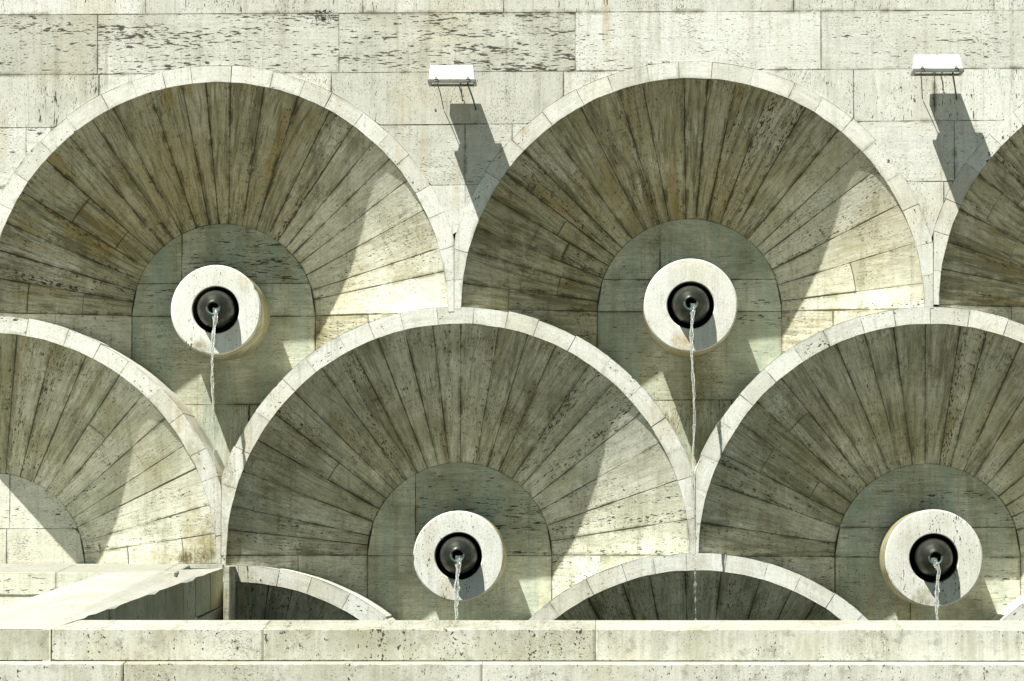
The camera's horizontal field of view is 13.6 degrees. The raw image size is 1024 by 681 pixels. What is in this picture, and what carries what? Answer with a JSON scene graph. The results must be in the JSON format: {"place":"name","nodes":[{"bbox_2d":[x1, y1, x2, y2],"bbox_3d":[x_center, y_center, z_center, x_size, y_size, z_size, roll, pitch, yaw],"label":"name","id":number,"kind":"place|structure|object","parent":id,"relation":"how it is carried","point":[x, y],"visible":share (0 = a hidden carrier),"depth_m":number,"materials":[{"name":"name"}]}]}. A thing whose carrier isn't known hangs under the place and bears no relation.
{"place":"outdoors","nodes":[
{"label":"outdoors","id":0,"kind":"place"},
{"label":"ground","id":1,"kind":"structure","parent":0,"visible":0},
{"bbox_2d":[0,568,223,660],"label":"sloping coping","id":2,"kind":"object","parent":1,"relation":"on","point":[192,594],"visible":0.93,"depth_m":29.23,"materials":[{"name":"stone"}]},
{"bbox_2d":[0,564,223,629],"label":"stone ledge","id":3,"kind":"object","parent":1,"relation":"on","point":[18,582],"visible":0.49,"depth_m":30.05,"materials":[{"name":"stone"}]},
{"bbox_2d":[0,0,1023,660],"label":"fountain wall","id":4,"kind":"structure","parent":1,"relation":"on","point":[454,288],"depth_m":31.30,"materials":[{"name":"stone"}]},
{"bbox_2d":[171,265,269,359],"bbox_3d":[-2.137,-0.206,31.425,0.654,0.654,1.042,0,-3,1],"label":"spout disc","id":5,"kind":"object","parent":4,"relation":"attached to","point":[237,299],"visible":0.99,"depth_m":31.10,"materials":[{"name":"stone"}]},
{"bbox_2d":[209,308,217,557],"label":"water stream","id":6,"kind":"structure","parent":5,"relation":"attached to","point":[215,316],"depth_m":30.81,"materials":[{"name":"white liquid"}]},
{"bbox_2d":[312,8,332,13],"bbox_3d":[-1.378,-2.394,31.174,0.157,0.043,0.037,0,-3,1],"label":"weed","id":7,"kind":"object","parent":4,"relation":"attached to","point":[317,11],"visible":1,"depth_m":31.18,"materials":[{"name":"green plant"}]},
{"bbox_2d":[427,65,476,110],"bbox_3d":[-0.425,-1.821,30.892,0.344,0.283,0.502,0,-3,1],"label":"floodlight","id":8,"kind":"object","parent":4,"relation":"attached to","point":[459,76],"visible":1,"depth_m":30.72,"materials":[{"name":"white paint"}]},
{"bbox_2d":[413,511,506,601],"bbox_3d":[-0.378,1.571,31.295,0.656,0.656,1.042,0,-3,1],"label":"spout disc","id":9,"kind":"object","parent":4,"relation":"attached to","point":[474,540],"visible":0.98,"depth_m":30.97,"materials":[{"name":"stone"}]},
{"bbox_2d":[453,556,462,619],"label":"water stream","id":10,"kind":"structure","parent":9,"relation":"attached to","point":[457,587],"depth_m":30.73,"materials":[{"name":"white liquid"}]},
{"bbox_2d":[643,259,736,356],"bbox_3d":[1.298,-0.238,31.342,0.678,0.678,1.042,0,-3,1],"label":"spout disc","id":11,"kind":"object","parent":4,"relation":"attached to","point":[675,290],"visible":0.99,"depth_m":31.02,"materials":[{"name":"stone"}]},
{"bbox_2d":[689,303,699,619],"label":"water stream","id":12,"kind":"structure","parent":11,"relation":"attached to","point":[692,313],"depth_m":30.71,"materials":[{"name":"white liquid"}]},
{"bbox_2d":[878,509,982,606],"bbox_3d":[3.043,1.582,31.209,0.704,0.704,1.042,0,-3,1],"label":"spout disc","id":13,"kind":"object","parent":4,"relation":"attached to","point":[912,544],"visible":0.98,"depth_m":30.88,"materials":[{"name":"stone"}]},
{"bbox_2d":[931,558,940,619],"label":"water stream","id":14,"kind":"structure","parent":13,"relation":"attached to","point":[937,567],"depth_m":30.64,"materials":[{"name":"white liquid"}]},
{"bbox_2d":[911,55,963,99],"bbox_3d":[3.044,-1.892,30.809,0.364,0.283,0.502,0,-3,1],"label":"floodlight","id":15,"kind":"object","parent":4,"relation":"attached to","point":[937,65],"visible":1,"depth_m":30.64,"materials":[{"name":"white paint"}]},
{"bbox_2d":[0,620,1023,680],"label":"parapet","id":16,"kind":"structure","parent":1,"relation":"on","point":[641,650],"depth_m":26.82,"materials":[{"name":"stone"}]}
]}

